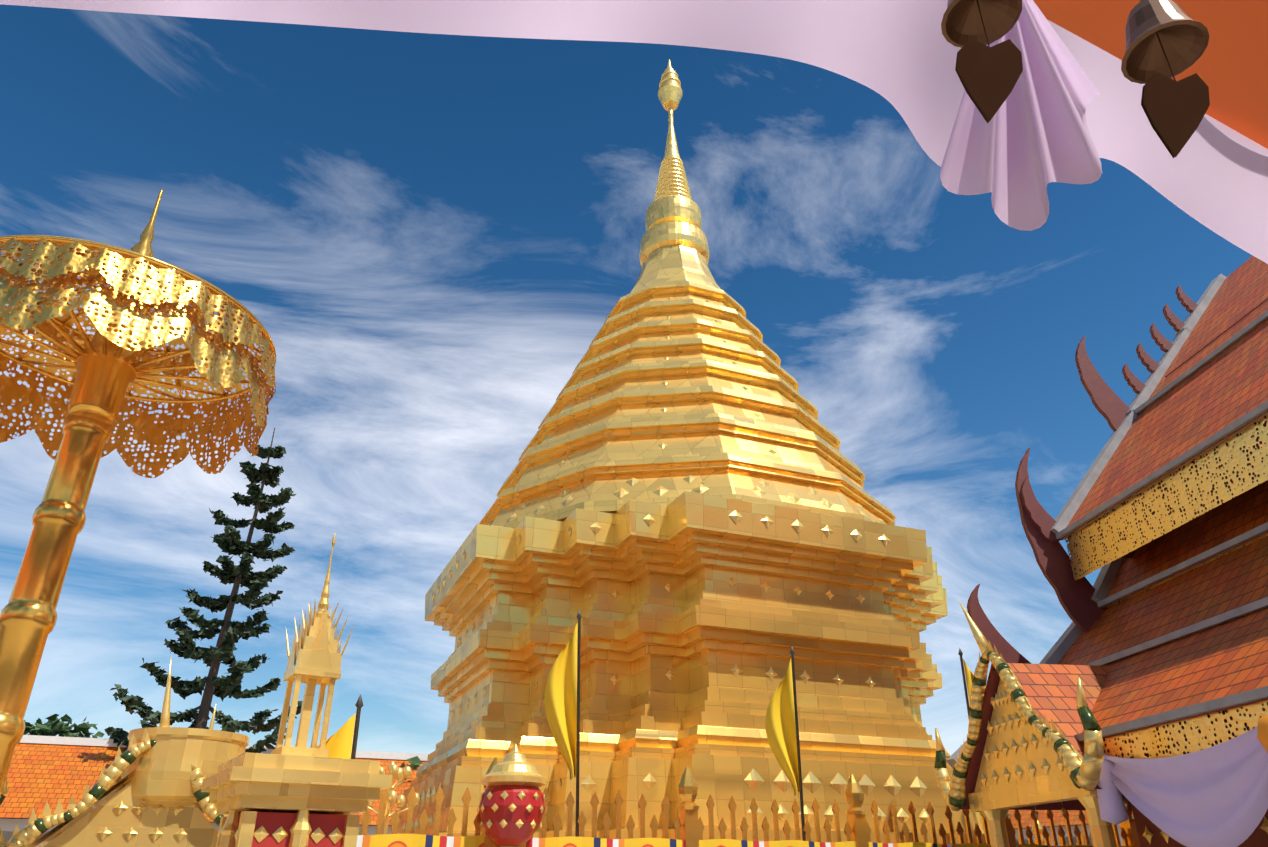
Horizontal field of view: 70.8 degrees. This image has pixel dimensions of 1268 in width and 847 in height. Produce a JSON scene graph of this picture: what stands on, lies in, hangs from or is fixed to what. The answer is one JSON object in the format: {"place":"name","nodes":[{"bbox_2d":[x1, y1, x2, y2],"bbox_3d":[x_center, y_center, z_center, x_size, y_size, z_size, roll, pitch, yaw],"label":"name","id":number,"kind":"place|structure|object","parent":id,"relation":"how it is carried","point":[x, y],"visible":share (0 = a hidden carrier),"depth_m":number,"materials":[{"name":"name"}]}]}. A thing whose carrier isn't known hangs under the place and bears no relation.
{"place":"outdoors","nodes":[
{"label":"outdoors","id":0,"kind":"place"},
{"bbox_2d":[0,289,139,796],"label":"umbrella pole","id":1,"kind":"object","parent":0,"point":[28,613],"visible":0.9,"depth_m":6.00,"materials":[{"name":"gold metal"}]},
{"bbox_2d":[0,743,1133,828],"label":"tiled roof","id":2,"kind":"structure","parent":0,"point":[39,776],"depth_m":35.06,"materials":[{"name":"orange tile"}]},
{"bbox_2d":[0,4,1252,754],"label":"sky","id":3,"kind":"structure","parent":0,"point":[429,235],"materials":[{"name":"blue"}]},
{"bbox_2d":[0,0,1267,263],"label":"valance cloth","id":4,"kind":"object","parent":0,"point":[1070,110],"visible":0.98,"depth_m":1.27,"materials":[{"name":"purple"}]},
{"bbox_2d":[1033,0,1267,148],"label":"roof eave","id":5,"kind":"object","parent":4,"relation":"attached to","point":[1229,66],"visible":0.5,"depth_m":1.57,"materials":[{"name":"orange"}]},
{"bbox_2d":[941,0,1022,123],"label":"wind bell","id":6,"kind":"object","parent":5,"relation":"hanging from","point":[988,76],"visible":1,"depth_m":0.95,"materials":[{"name":"brown metal"}]},
{"bbox_2d":[1121,0,1209,158],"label":"wind bell","id":7,"kind":"object","parent":5,"relation":"hanging from","point":[1166,41],"visible":1,"depth_m":0.94,"materials":[{"name":"brown metal"}]},
{"bbox_2d":[396,491,985,843],"bbox_3d":[1.085,6.951,18.178,11.300,7.500,11.300,11,-29,-20],"label":"stupa base","id":8,"kind":"object","parent":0,"point":[701,628],"visible":0.73,"depth_m":14.96,"materials":[{"name":"gold metal"}]},
{"bbox_2d":[479,245,895,528],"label":"chedi tiers","id":9,"kind":"object","parent":8,"relation":"on","point":[713,433],"visible":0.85,"depth_m":18.01,"materials":[{"name":"gold metal"}]},
{"bbox_2d":[639,59,709,266],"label":"spire","id":10,"kind":"structure","parent":9,"relation":"on","point":[673,215],"depth_m":24.03,"materials":[{"name":"gold metal"}]},
{"bbox_2d":[968,678,1116,846],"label":"porch pediment columns","id":11,"kind":"structure","parent":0,"point":[1021,765],"depth_m":9.64,"materials":[{"name":"gold metal"}]},
{"label":"ground","id":12,"kind":"structure","parent":0,"visible":0},
{"bbox_2d":[6,714,103,818],"bbox_3d":[-26.803,16.471,37.759,6.609,8.379,7.787,11,-29,-20],"label":"broadleaf tree","id":13,"kind":"object","parent":12,"relation":"on","point":[50,727],"visible":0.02,"depth_m":39.73,"materials":[{"name":"green plant"}]},
{"bbox_2d":[31,769,219,846],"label":"gable","id":14,"kind":"structure","parent":12,"relation":"on","point":[117,814],"depth_m":7.71,"materials":[{"name":"gold metal"}]},
{"bbox_2d":[0,655,227,846],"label":"shrine nagas","id":15,"kind":"object","parent":14,"relation":"on","point":[32,832],"visible":0.56,"depth_m":7.66,"materials":[{"name":"gold metal"}]},
{"bbox_2d":[0,188,275,403],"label":"parasol frame","id":16,"kind":"object","parent":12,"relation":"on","point":[142,247],"visible":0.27,"depth_m":6.76,"materials":[{"name":"gold metal"}]},
{"bbox_2d":[0,238,275,477],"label":"umbrella canopy","id":17,"kind":"object","parent":16,"relation":"attached to","point":[70,266],"visible":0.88,"depth_m":6.76,"materials":[{"name":"gold metal"}]},
{"bbox_2d":[121,727,249,813],"bbox_3d":[-4.178,4.208,7.758,1.040,2.927,1.040,11,-29,-20],"label":"urn","id":18,"kind":"object","parent":12,"relation":"on","point":[162,771],"visible":0.52,"depth_m":7.89,"materials":[{"name":"gold metal"}]},
{"bbox_2d":[104,428,301,822],"bbox_3d":[-18.594,9.955,39.858,10.192,21.912,8.658,-18,-32,32],"label":"norfolk pine tree","id":19,"kind":"object","parent":12,"relation":"on","point":[228,541],"visible":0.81,"depth_m":39.94,"materials":[{"name":"green plant"}]},
{"bbox_2d":[201,752,392,846],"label":"pedestal","id":20,"kind":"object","parent":12,"relation":"on","point":[269,800],"depth_m":6.33,"materials":[{"name":"gold metal"}]},
{"bbox_2d":[271,534,354,757],"bbox_3d":[-2.563,1.760,7.224,0.442,1.864,0.442,16,-31,-29],"label":"shrine","id":21,"kind":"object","parent":20,"relation":"on","point":[315,658],"visible":1,"depth_m":7.02,"materials":[{"name":"gold metal"}]},
{"bbox_2d":[317,694,362,758],"bbox_3d":[-2.710,3.676,6.926,0.866,3.120,0.189,9,-28,-16],"label":"yellow flag","id":22,"kind":"object","parent":12,"relation":"on","point":[339,744],"visible":0.25,"depth_m":7.52,"materials":[{"name":"fabric"}]},
{"bbox_2d":[368,756,422,825],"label":"broadleaf tree","id":23,"kind":"object","parent":12,"relation":"on","point":[415,762],"depth_m":40.64,"materials":[{"name":"green plant"}]},
{"bbox_2d":[0,818,1122,845],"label":"cloister walls","id":24,"kind":"structure","parent":12,"relation":"on","point":[7,826],"depth_m":36.04,"materials":[{"name":"paint"}]},
{"bbox_2d":[19,735,428,760],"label":"roof ridge","id":25,"kind":"structure","parent":24,"relation":"on","point":[38,739],"depth_m":36.89,"materials":[{"name":"white paint"}]},
{"bbox_2d":[959,663,1131,810],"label":"porch roof","id":26,"kind":"structure","parent":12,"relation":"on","point":[1050,690],"depth_m":9.91,"materials":[{"name":"tile"}]},
{"bbox_2d":[934,599,1103,810],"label":"porch nagas","id":27,"kind":"object","parent":26,"relation":"attached to","point":[1084,772],"visible":0.94,"depth_m":9.58,"materials":[{"name":"gold metal"}]},
{"bbox_2d":[1035,796,1127,819],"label":"small eave bells","id":28,"kind":"object","parent":26,"relation":"attached to","point":[1063,809],"visible":0.04,"depth_m":9.50,"materials":[{"name":"gold metal"}]},
{"bbox_2d":[1068,298,1267,846],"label":"viharn walls","id":29,"kind":"structure","parent":12,"relation":"on","point":[1258,837],"depth_m":9.95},
{"bbox_2d":[1058,256,1267,738],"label":"viharn roofs","id":30,"kind":"structure","parent":29,"relation":"on","point":[1226,387],"depth_m":10.48,"materials":[{"name":"tile"}]},
{"bbox_2d":[946,274,1267,768],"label":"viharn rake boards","id":31,"kind":"object","parent":30,"relation":"attached to","point":[1138,405],"visible":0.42,"depth_m":11.44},
{"bbox_2d":[967,285,1197,663],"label":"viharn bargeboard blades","id":32,"kind":"object","parent":31,"relation":"attached to","point":[1083,610],"visible":0.88,"depth_m":12.66,"materials":[{"name":"red wood"}]},
{"bbox_2d":[1065,414,1267,758],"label":"fascia board","id":33,"kind":"object","parent":30,"relation":"attached to","point":[1148,738],"visible":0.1,"depth_m":9.85,"materials":[{"name":"gold metal"}]},
{"bbox_2d":[1097,715,1267,846],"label":"fabric drape","id":34,"kind":"object","parent":29,"relation":"hanging from","point":[1215,796],"visible":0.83,"depth_m":7.19,"materials":[{"name":"purple fabric"}]},
{"bbox_2d":[1142,816,1267,843],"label":"viharn gold rosettes","id":35,"kind":"object","parent":29,"relation":"attached to","point":[1147,834],"visible":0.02,"depth_m":9.78,"materials":[{"name":"gold metal"}]},
{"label":"stupa platform","id":36,"kind":"structure","parent":12,"relation":"on","visible":0},
{"bbox_2d":[367,761,419,833],"bbox_3d":[-2.818,4.990,9.902,0.683,2.340,0.658,11,-29,-20],"label":"flower ornament","id":37,"kind":"object","parent":36,"relation":"on","point":[397,773],"visible":0.75,"depth_m":10.27,"materials":[{"name":"gold metal"}]},
{"bbox_2d":[477,744,546,846],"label":"lantern","id":38,"kind":"object","parent":36,"relation":"on","point":[512,805],"visible":1,"depth_m":8.97,"materials":[{"name":"red metal"}]},
{"bbox_2d":[544,609,581,836],"bbox_3d":[-0.811,4.083,10.029,0.475,4.073,0.189,4,-27,-8],"label":"yellow flag","id":39,"kind":"object","parent":36,"relation":"on","point":[562,698],"visible":1,"depth_m":10.44,"materials":[{"name":"fabric"}]},
{"bbox_2d":[402,297,928,833],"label":"stud ornaments","id":40,"kind":"object","parent":36,"relation":"on","point":[812,783],"visible":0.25,"depth_m":14.93},
{"bbox_2d":[352,757,1140,846],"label":"fence","id":41,"kind":"object","parent":36,"relation":"on","point":[688,825],"visible":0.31,"depth_m":10.31,"materials":[{"name":"gold metal"}]},
{"bbox_2d":[356,834,1131,846],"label":"fence banner","id":42,"kind":"object","parent":41,"relation":"attached to","point":[401,840],"visible":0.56,"depth_m":9.50,"materials":[{"name":"fabric"}]},
{"bbox_2d":[765,646,805,840],"bbox_3d":[1.874,4.603,10.779,0.435,3.827,0.189,-1,-27,1],"label":"yellow flag","id":43,"kind":"object","parent":36,"relation":"on","point":[781,726],"visible":1,"depth_m":11.17,"materials":[{"name":"fabric"}]},
{"bbox_2d":[958,648,973,718],"bbox_3d":[5.048,5.243,12.474,0.494,4.226,0.189,-10,-29,18],"label":"yellow flag","id":44,"kind":"object","parent":36,"relation":"on","point":[968,674],"visible":0.15,"depth_m":13.23,"materials":[{"name":"fabric"}]}
]}

